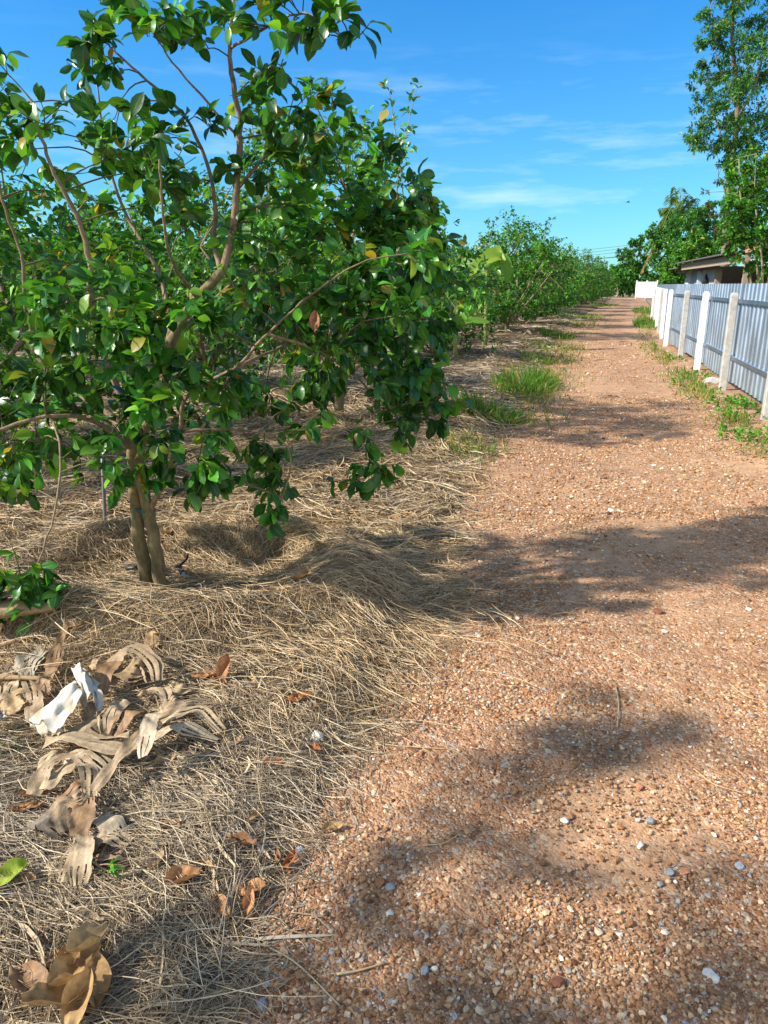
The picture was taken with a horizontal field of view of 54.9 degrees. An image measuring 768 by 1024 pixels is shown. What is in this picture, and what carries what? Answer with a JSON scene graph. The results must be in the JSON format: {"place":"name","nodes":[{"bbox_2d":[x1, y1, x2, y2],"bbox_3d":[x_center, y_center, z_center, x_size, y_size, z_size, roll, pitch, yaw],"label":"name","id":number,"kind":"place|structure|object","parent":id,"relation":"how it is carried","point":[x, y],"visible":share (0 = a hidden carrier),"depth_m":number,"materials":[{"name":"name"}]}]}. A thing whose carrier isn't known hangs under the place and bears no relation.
{"place":"outdoors","nodes":[
{"label":"outdoors","id":0,"kind":"place"},
{"bbox_2d":[0,298,632,1023],"bbox_3d":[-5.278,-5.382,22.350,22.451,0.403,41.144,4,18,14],"label":"straw mulch","id":1,"kind":"object","parent":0,"point":[256,600],"visible":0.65,"depth_m":3.10,"materials":[{"name":"plant"}]},
{"bbox_2d":[0,680,18,699],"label":"dry banana leaf","id":2,"kind":"object","parent":1,"relation":"on","point":[13,685],"visible":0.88,"depth_m":2.92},
{"bbox_2d":[0,857,27,885],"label":"fallen leaf","id":3,"kind":"object","parent":1,"relation":"on","point":[12,865],"visible":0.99,"depth_m":2.05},
{"bbox_2d":[0,688,32,714],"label":"dry banana leaf","id":4,"kind":"object","parent":1,"relation":"on","point":[12,702],"visible":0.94,"depth_m":2.81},
{"bbox_2d":[0,675,49,680],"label":"stick","id":5,"kind":"object","parent":1,"relation":"on","point":[21,677],"visible":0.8,"depth_m":2.98,"materials":[{"name":"brown wood"}]},
{"bbox_2d":[9,801,44,811],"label":"fallen leaf","id":6,"kind":"object","parent":1,"relation":"on","point":[20,807],"visible":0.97,"depth_m":2.33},
{"bbox_2d":[0,582,55,618],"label":"banana log","id":7,"kind":"object","parent":1,"relation":"on","point":[19,604],"visible":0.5,"depth_m":3.17,"materials":[{"name":"brown plant"}]},
{"bbox_2d":[8,960,48,991],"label":"fallen leaf","id":8,"kind":"object","parent":1,"relation":"on","point":[35,968],"visible":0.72,"depth_m":1.75,"materials":[{"name":"plant"}]},
{"bbox_2d":[21,680,43,721],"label":"dry banana leaf","id":9,"kind":"object","parent":1,"relation":"on","point":[33,708],"visible":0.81,"depth_m":2.81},
{"bbox_2d":[13,644,57,674],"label":"dry banana leaf","id":10,"kind":"object","parent":1,"relation":"on","point":[18,659],"visible":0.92,"depth_m":3.06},
{"bbox_2d":[33,674,55,698],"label":"dry banana leaf","id":11,"kind":"object","parent":1,"relation":"on","point":[40,681],"visible":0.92,"depth_m":2.90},
{"bbox_2d":[26,810,64,839],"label":"dry banana leaf","id":12,"kind":"object","parent":1,"relation":"on","point":[44,823],"visible":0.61,"depth_m":2.21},
{"bbox_2d":[55,778,90,809],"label":"dry banana leaf","id":13,"kind":"object","parent":12,"relation":"on","point":[77,783],"visible":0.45,"depth_m":2.32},
{"bbox_2d":[30,720,62,736],"bbox_3d":[-1.198,0.766,2.616,0.148,0.064,0.045,5,18,17],"label":"white sheet","id":14,"kind":"object","parent":1,"relation":"on","point":[42,729],"visible":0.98,"depth_m":2.61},
{"bbox_2d":[29,681,81,732],"bbox_3d":[-1.161,0.693,2.660,0.160,0.114,0.160,9,19,27],"label":"white sheet","id":15,"kind":"object","parent":14,"relation":"on","point":[61,706],"visible":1,"depth_m":2.65,"materials":[{"name":"paper"}]},
{"bbox_2d":[33,750,61,772],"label":"dry banana leaf","id":16,"kind":"object","parent":1,"relation":"on","point":[42,761],"visible":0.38,"depth_m":2.49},
{"bbox_2d":[44,624,73,678],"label":"dry banana leaf","id":17,"kind":"object","parent":1,"relation":"on","point":[53,667],"visible":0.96,"depth_m":3.06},
{"bbox_2d":[26,752,92,795],"bbox_3d":[-1.058,0.841,2.405,0.214,0.054,0.128,-11,20,-32],"label":"dry banana leaf","id":18,"kind":"object","parent":1,"relation":"on","point":[37,777],"visible":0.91,"depth_m":2.39,"materials":[{"name":"plant"}]},
{"bbox_2d":[0,182,130,371],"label":"pomelo tree","id":19,"kind":"object","parent":1,"relation":"on","point":[13,295],"visible":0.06,"depth_m":13.01,"materials":[{"name":"green plant"}]},
{"bbox_2d":[57,944,79,965],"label":"fallen leaf","id":20,"kind":"object","parent":1,"relation":"on","point":[61,951],"visible":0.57,"depth_m":1.78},
{"bbox_2d":[0,81,138,401],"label":"pomelo tree","id":21,"kind":"object","parent":1,"relation":"on","point":[17,204],"visible":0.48,"depth_m":6.25,"materials":[{"name":"green plant"}]},
{"bbox_2d":[49,785,92,832],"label":"dry banana leaf","id":22,"kind":"object","parent":1,"relation":"on","point":[60,813],"visible":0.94,"depth_m":2.22,"materials":[{"name":"plant"}]},
{"bbox_2d":[39,761,97,797],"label":"dry banana leaf","id":23,"kind":"object","parent":22,"relation":"on","point":[55,777],"visible":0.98,"depth_m":2.37,"materials":[{"name":"plant"}]},
{"bbox_2d":[46,942,100,988],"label":"fallen leaf","id":24,"kind":"object","parent":1,"relation":"on","point":[60,965],"visible":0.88,"depth_m":1.73,"materials":[{"name":"plant"}]},
{"bbox_2d":[64,921,107,952],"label":"fallen leaf","id":25,"kind":"object","parent":24,"relation":"on","point":[85,935],"visible":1,"depth_m":1.78,"materials":[{"name":"plant"}]},
{"bbox_2d":[57,831,94,882],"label":"dry banana leaf","id":26,"kind":"object","parent":1,"relation":"on","point":[66,877],"visible":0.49,"depth_m":2.06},
{"bbox_2d":[67,831,94,885],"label":"dry banana leaf","id":27,"kind":"object","parent":26,"relation":"on","point":[82,850],"visible":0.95,"depth_m":2.06,"materials":[{"name":"plant"}]},
{"bbox_2d":[69,794,95,835],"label":"dry banana leaf","id":28,"kind":"object","parent":26,"relation":"on","point":[81,819],"visible":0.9,"depth_m":2.20,"materials":[{"name":"plant"}]},
{"bbox_2d":[60,967,93,1023],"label":"fallen leaf","id":29,"kind":"object","parent":1,"relation":"on","point":[72,1011],"visible":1,"depth_m":1.66,"materials":[{"name":"plant"}]},
{"bbox_2d":[17,972,93,1005],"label":"fallen leaf","id":30,"kind":"object","parent":29,"relation":"on","point":[39,994],"visible":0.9,"depth_m":1.65,"materials":[{"name":"plant"}]},
{"bbox_2d":[62,749,111,771],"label":"dry banana leaf","id":31,"kind":"object","parent":1,"relation":"on","point":[90,754],"visible":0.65,"depth_m":2.45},
{"bbox_2d":[68,718,105,739],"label":"dry banana leaf","id":32,"kind":"object","parent":1,"relation":"on","point":[84,726],"visible":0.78,"depth_m":2.62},
{"bbox_2d":[71,662,103,712],"bbox_3d":[-1.111,0.643,2.779,0.085,0.102,0.301,-9,19,-28],"label":"white sheet","id":33,"kind":"object","parent":1,"relation":"on","point":[88,683],"visible":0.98,"depth_m":2.73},
{"bbox_2d":[42,731,143,754],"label":"dry banana leaf","id":34,"kind":"object","parent":1,"relation":"on","point":[81,738],"visible":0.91,"depth_m":2.50,"materials":[{"name":"plant"}]},
{"bbox_2d":[97,699,130,738],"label":"dry banana leaf","id":35,"kind":"object","parent":34,"relation":"on","point":[120,704],"visible":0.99,"depth_m":2.65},
{"bbox_2d":[106,710,144,737],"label":"dry banana leaf","id":36,"kind":"object","parent":34,"relation":"on","point":[129,715],"visible":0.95,"depth_m":2.58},
{"bbox_2d":[136,710,162,758],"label":"dry banana leaf","id":37,"kind":"object","parent":34,"relation":"on","point":[148,725],"visible":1,"depth_m":2.45,"materials":[{"name":"plant"}]},
{"bbox_2d":[82,952,111,1011],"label":"fallen leaf","id":38,"kind":"object","parent":1,"relation":"on","point":[101,971],"visible":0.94,"depth_m":1.72,"materials":[{"name":"plant"}]},
{"bbox_2d":[82,691,117,720],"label":"dry banana leaf","id":39,"kind":"object","parent":1,"relation":"on","point":[90,712],"visible":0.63,"depth_m":2.72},
{"bbox_2d":[101,455,106,521],"bbox_3d":[-1.723,-0.064,4.561,0.063,0.724,0.022,-9,19,-27],"label":"stake","id":40,"kind":"object","parent":1,"relation":"in","point":[104,498],"visible":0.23,"depth_m":4.54,"materials":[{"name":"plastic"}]},
{"bbox_2d":[91,813,127,838],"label":"dry banana leaf","id":41,"kind":"object","parent":1,"relation":"on","point":[109,823],"visible":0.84,"depth_m":2.21,"materials":[{"name":"plant"}]},
{"bbox_2d":[95,658,124,692],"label":"dry banana leaf","id":42,"kind":"object","parent":1,"relation":"on","point":[104,671],"visible":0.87,"depth_m":2.88,"materials":[{"name":"plant"}]},
{"bbox_2d":[106,643,163,685],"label":"dry banana leaf","id":43,"kind":"object","parent":42,"relation":"on","point":[153,658],"visible":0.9,"depth_m":2.96,"materials":[{"name":"plant"}]},
{"bbox_2d":[111,658,145,682],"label":"dry banana leaf","id":44,"kind":"object","parent":43,"relation":"on","point":[126,672],"visible":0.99,"depth_m":2.90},
{"bbox_2d":[91,850,130,866],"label":"dry banana leaf","id":45,"kind":"object","parent":1,"relation":"on","point":[109,857],"visible":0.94,"depth_m":2.08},
{"bbox_2d":[94,830,132,850],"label":"dry banana leaf","id":46,"kind":"object","parent":1,"relation":"on","point":[99,840],"visible":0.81,"depth_m":2.16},
{"bbox_2d":[104,858,123,880],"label":"weed","id":47,"kind":"object","parent":1,"relation":"on","point":[114,869],"visible":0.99,"depth_m":2.01,"materials":[{"name":"green plant"}]},
{"bbox_2d":[89,729,143,790],"bbox_3d":[-0.859,0.804,2.415,0.052,0.056,0.268,5,18,17],"label":"dry banana leaf","id":48,"kind":"object","parent":1,"relation":"on","point":[106,772],"visible":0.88,"depth_m":2.38,"materials":[{"name":"plant"}]},
{"bbox_2d":[137,686,172,710],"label":"dry banana leaf","id":49,"kind":"object","parent":1,"relation":"on","point":[162,695],"visible":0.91,"depth_m":2.77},
{"bbox_2d":[144,627,165,647],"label":"dry banana leaf","id":50,"kind":"object","parent":1,"relation":"on","point":[154,633],"visible":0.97,"depth_m":3.16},
{"bbox_2d":[148,848,163,869],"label":"fallen leaf","id":51,"kind":"object","parent":1,"relation":"on","point":[150,866],"visible":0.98,"depth_m":2.08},
{"bbox_2d":[151,753,177,765],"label":"fallen leaf","id":52,"kind":"object","parent":1,"relation":"on","point":[158,759],"visible":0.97,"depth_m":2.50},
{"bbox_2d":[123,722,218,758],"bbox_3d":[-0.743,0.775,2.569,0.329,0.060,0.109,-5,18,-16],"label":"dry banana leaf","id":53,"kind":"object","parent":1,"relation":"on","point":[176,727],"visible":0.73,"depth_m":2.58,"materials":[{"name":"plant"}]},
{"bbox_2d":[165,683,194,694],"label":"dry banana leaf","id":54,"kind":"object","parent":1,"relation":"on","point":[179,690],"visible":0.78,"depth_m":2.87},
{"bbox_2d":[160,865,201,884],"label":"fallen leaf","id":55,"kind":"object","parent":1,"relation":"on","point":[189,871],"visible":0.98,"depth_m":2.02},
{"bbox_2d":[121,201,252,341],"bbox_3d":[-4.789,-5.671,18.119,3.813,3.647,4.091,-1,17,-4],"label":"pomelo tree","id":56,"kind":"object","parent":1,"relation":"on","point":[161,231],"visible":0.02,"depth_m":17.45,"materials":[{"name":"green plant"}]},
{"bbox_2d":[70,135,311,389],"bbox_3d":[-2.533,-3.528,10.858,4.091,3.832,3.814,11,20,31],"label":"pomelo tree","id":57,"kind":"object","parent":1,"relation":"on","point":[148,233],"visible":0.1,"depth_m":10.25,"materials":[{"name":"green plant"}]},
{"bbox_2d":[157,705,226,734],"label":"dry banana leaf","id":58,"kind":"object","parent":1,"relation":"on","point":[205,717],"visible":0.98,"depth_m":2.64,"materials":[{"name":"plant"}]},
{"bbox_2d":[159,697,224,718],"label":"dry banana leaf","id":59,"kind":"object","parent":1,"relation":"on","point":[170,708],"visible":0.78,"depth_m":2.70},
{"bbox_2d":[211,674,227,683],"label":"fallen leaf","id":60,"kind":"object","parent":1,"relation":"on","point":[225,681],"visible":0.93,"depth_m":2.94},
{"bbox_2d":[216,653,229,682],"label":"fallen leaf","id":61,"kind":"object","parent":60,"relation":"on","point":[222,667],"visible":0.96,"depth_m":2.97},
{"bbox_2d":[212,892,229,915],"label":"fallen leaf","id":62,"kind":"object","parent":1,"relation":"on","point":[221,908],"visible":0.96,"depth_m":1.94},
{"bbox_2d":[0,0,474,637],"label":"pomelo tree","id":63,"kind":"object","parent":1,"relation":"on","point":[410,388],"visible":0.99,"depth_m":3.36,"materials":[{"name":"green plant"}]},
{"bbox_2d":[309,310,319,331],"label":"fallen leaf","id":64,"kind":"object","parent":63,"relation":"hanging from","point":[314,319],"visible":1,"depth_m":3.05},
{"bbox_2d":[226,831,258,844],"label":"fallen leaf","id":65,"kind":"object","parent":1,"relation":"on","point":[248,840],"visible":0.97,"depth_m":2.16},
{"bbox_2d":[242,887,253,916],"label":"fallen leaf","id":66,"kind":"object","parent":1,"relation":"on","point":[245,899],"visible":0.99,"depth_m":1.96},
{"bbox_2d":[234,877,267,895],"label":"fallen leaf","id":67,"kind":"object","parent":1,"relation":"on","point":[252,882],"visible":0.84,"depth_m":2.02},
{"bbox_2d":[159,77,503,413],"bbox_3d":[-0.650,-2.794,8.294,3.683,3.773,3.753,0,17,0],"label":"pomelo tree","id":68,"kind":"object","parent":1,"relation":"on","point":[459,295],"visible":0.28,"depth_m":7.61,"materials":[{"name":"green plant"}]},
{"bbox_2d":[280,195,393,342],"bbox_3d":[-1.744,-4.772,15.194,4.230,3.615,4.159,4,17,11],"label":"pomelo tree","id":69,"kind":"object","parent":1,"relation":"on","point":[339,277],"visible":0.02,"depth_m":14.51,"materials":[{"name":"green plant"}]},
{"bbox_2d":[390,246,502,355],"bbox_3d":[1.118,-4.564,16.081,2.982,2.644,2.780,0,17,0],"label":"pomelo tree","id":70,"kind":"object","parent":1,"relation":"on","point":[492,317],"visible":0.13,"depth_m":15.89,"materials":[{"name":"green plant"}]},
{"bbox_2d":[442,286,488,356],"bbox_3d":[1.553,-3.841,14.920,1.040,1.453,0.600,-8,19,-25],"label":"banana plant","id":71,"kind":"object","parent":1,"relation":"on","point":[466,321],"visible":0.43,"depth_m":15.05,"materials":[{"name":"green plant"}]},
{"bbox_2d":[457,246,512,346],"bbox_3d":[2.253,-5.255,18.267,1.695,2.507,0.632,8,19,25],"label":"banana plant","id":72,"kind":"object","parent":1,"relation":"on","point":[498,256],"visible":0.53,"depth_m":17.93,"materials":[{"name":"green plant"}]},
{"bbox_2d":[450,388,527,424],"bbox_3d":[1.272,-1.296,9.004,1.029,0.434,0.996,0,17,0],"label":"grass clump","id":73,"kind":"object","parent":1,"relation":"on","point":[492,408],"visible":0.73,"depth_m":8.92,"materials":[{"name":"plant"}]},
{"bbox_2d":[442,205,594,332],"bbox_3d":[4.191,-7.377,22.907,4.786,4.103,4.706,5,18,15],"label":"pomelo tree","id":74,"kind":"object","parent":1,"relation":"on","point":[543,255],"visible":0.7,"depth_m":22.32,"materials":[{"name":"green plant"}]},
{"bbox_2d":[485,220,578,323],"bbox_3d":[5.551,-9.161,28.670,3.517,4.120,4.680,10,20,30],"label":"pomelo tree","id":75,"kind":"object","parent":1,"relation":"on","point":[536,284],"visible":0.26,"depth_m":28.41,"materials":[{"name":"green plant"}]},
{"bbox_2d":[495,240,596,316],"bbox_3d":[7.344,-10.804,34.738,4.401,3.694,4.554,-16,23,-41],"label":"pomelo tree","id":76,"kind":"object","parent":1,"relation":"on","point":[553,310],"visible":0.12,"depth_m":34.11,"materials":[{"name":"green plant"}]},
{"bbox_2d":[533,326,575,338],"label":"grass clump","id":77,"kind":"object","parent":1,"relation":"on","point":[561,334],"visible":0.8,"depth_m":23.00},
{"bbox_2d":[528,251,583,311],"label":"pomelo tree","id":78,"kind":"object","parent":1,"relation":"on","point":[571,301],"visible":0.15,"depth_m":39.61,"materials":[{"name":"green plant"}]},
{"bbox_2d":[558,247,602,309],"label":"pomelo tree","id":79,"kind":"object","parent":1,"relation":"on","point":[586,281],"visible":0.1,"depth_m":45.73,"materials":[{"name":"green plant"}]},
{"bbox_2d":[560,247,615,306],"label":"pomelo tree","id":80,"kind":"object","parent":1,"relation":"on","point":[590,257],"visible":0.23,"depth_m":51.36,"materials":[{"name":"green plant"}]},
{"bbox_2d":[572,258,613,304],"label":"pomelo tree","id":81,"kind":"object","parent":1,"relation":"on","point":[603,284],"visible":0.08,"depth_m":57.53,"materials":[{"name":"green plant"}]},
{"bbox_2d":[583,254,619,301],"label":"pomelo tree","id":82,"kind":"object","parent":1,"relation":"on","point":[613,276],"visible":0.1,"depth_m":69.73,"materials":[{"name":"green plant"}]},
{"bbox_2d":[86,287,651,306],"bbox_3d":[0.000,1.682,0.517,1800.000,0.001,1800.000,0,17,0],"label":"ground","id":83,"kind":"structure","parent":0,"point":[649,300],"depth_m":108.17,"materials":[{"name":"soil"}]},
{"bbox_2d":[606,271,632,296],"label":"broadleaf tree","id":84,"kind":"object","parent":83,"relation":"on","point":[625,278],"visible":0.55,"depth_m":106.75,"materials":[{"name":"green plant"}]},
{"bbox_2d":[609,234,651,294],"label":"broadleaf tree","id":85,"kind":"object","parent":83,"relation":"on","point":[632,263],"visible":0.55,"depth_m":122.67,"materials":[{"name":"green plant"}]},
{"bbox_2d":[621,266,644,296],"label":"broadleaf tree","id":86,"kind":"object","parent":83,"relation":"on","point":[634,278],"visible":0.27,"depth_m":110.00,"materials":[{"name":"green plant"}]},
{"bbox_2d":[635,280,658,298],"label":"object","id":87,"kind":"object","parent":83,"relation":"on","point":[644,289],"visible":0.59,"depth_m":89.81,"materials":[{"name":"paint"}]},
{"bbox_2d":[640,187,701,274],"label":"coconut palm","id":88,"kind":"object","parent":83,"relation":"on","point":[680,207],"visible":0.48,"depth_m":52.01,"materials":[{"name":"green plant"}]},
{"bbox_2d":[657,228,736,284],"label":"broadleaf tree","id":89,"kind":"object","parent":83,"relation":"on","point":[699,245],"visible":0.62,"depth_m":33.76,"materials":[{"name":"green plant"}]},
{"bbox_2d":[643,200,767,273],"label":"broadleaf tree","id":90,"kind":"object","parent":83,"relation":"on","point":[670,235],"visible":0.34,"depth_m":46.31,"materials":[{"name":"green plant"}]},
{"bbox_2d":[650,283,767,420],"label":"metal fence","id":91,"kind":"object","parent":83,"relation":"on","point":[721,330],"visible":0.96,"depth_m":12.73,"materials":[{"name":"metal"}]},
{"bbox_2d":[669,250,767,283],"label":"shed","id":92,"kind":"structure","parent":83,"relation":"on","point":[714,269],"depth_m":22.71,"materials":[{"name":"paint"}]},
{"bbox_2d":[679,0,767,265],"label":"tall tree","id":93,"kind":"object","parent":83,"relation":"on","point":[738,120],"visible":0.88,"depth_m":26.00,"materials":[{"name":"green plant"}]},
{"bbox_2d":[715,144,767,283],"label":"broadleaf tree","id":94,"kind":"object","parent":83,"relation":"on","point":[746,226],"visible":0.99,"depth_m":13.27,"materials":[{"name":"green plant"}]},
{"bbox_2d":[742,239,767,283],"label":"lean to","id":95,"kind":"object","parent":83,"relation":"on","point":[744,277],"visible":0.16,"depth_m":15.75,"materials":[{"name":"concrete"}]},
{"bbox_2d":[0,0,767,286],"label":"sky","id":96,"kind":"structure","parent":0,"point":[573,112],"materials":[{"name":"blue"}]},
{"bbox_2d":[114,298,767,1023],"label":"gravel road","id":97,"kind":"structure","parent":0,"point":[618,326],"depth_m":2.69,"materials":[{"name":"gravel"}]},
{"bbox_2d":[282,849,295,870],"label":"fallen leaf","id":98,"kind":"object","parent":97,"relation":"on","point":[288,862],"visible":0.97,"depth_m":2.12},
{"bbox_2d":[266,944,339,1005],"bbox_3d":[-0.199,1.106,1.780,0.262,0.005,0.018,14,22,37],"label":"dry stalk","id":99,"kind":"object","parent":97,"relation":"on","point":[292,960],"visible":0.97,"depth_m":1.79,"materials":[{"name":"plant"}]},
{"bbox_2d":[320,821,343,831],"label":"fallen leaf","id":100,"kind":"object","parent":97,"relation":"on","point":[336,825],"visible":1,"depth_m":2.27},
{"bbox_2d":[485,363,566,396],"bbox_3d":[2.266,-2.165,11.774,1.424,0.443,2.313,0,17,0],"label":"grass clump","id":101,"kind":"object","parent":97,"relation":"on","point":[532,380],"visible":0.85,"depth_m":11.53,"materials":[{"name":"plant"}]},
{"bbox_2d":[519,350,556,365],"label":"grass clump","id":102,"kind":"object","parent":97,"relation":"on","point":[536,358],"visible":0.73,"depth_m":15.70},
{"bbox_2d":[550,976,564,987],"bbox_3d":[0.414,1.123,1.762,0.036,0.020,0.029,-9,19,-26],"label":"stone","id":103,"kind":"object","parent":97,"relation":"on","point":[557,981],"visible":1,"depth_m":1.76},
{"bbox_2d":[632,316,656,329],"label":"grass clump","id":104,"kind":"object","parent":97,"relation":"on","point":[644,322],"visible":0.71,"depth_m":29.79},
{"bbox_2d":[702,968,719,983],"bbox_3d":[0.792,1.123,1.790,0.041,0.021,0.028,13,21,37],"label":"stone","id":105,"kind":"object","parent":97,"relation":"on","point":[711,974],"visible":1,"depth_m":1.78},
{"bbox_2d":[701,390,748,408],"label":"weed","id":106,"kind":"object","parent":97,"relation":"on","point":[728,399],"visible":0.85,"depth_m":10.35,"materials":[{"name":"green plant"}]},
{"bbox_2d":[709,404,766,421],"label":"weed","id":107,"kind":"object","parent":97,"relation":"on","point":[730,410],"visible":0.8,"depth_m":9.15,"materials":[{"name":"green plant"}]},
{"bbox_2d":[716,423,767,445],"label":"weed","id":108,"kind":"object","parent":97,"relation":"on","point":[721,427],"visible":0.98,"depth_m":8.04,"materials":[{"name":"green plant"}]},
{"bbox_2d":[736,396,761,410],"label":"weed","id":109,"kind":"object","parent":97,"relation":"on","point":[744,403],"visible":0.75,"depth_m":9.96,"materials":[{"name":"green plant"}]},
{"bbox_2d":[411,312,767,456],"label":"grass","id":110,"kind":"structure","parent":0,"point":[695,380],"depth_m":11.17,"materials":[{"name":"plant"}]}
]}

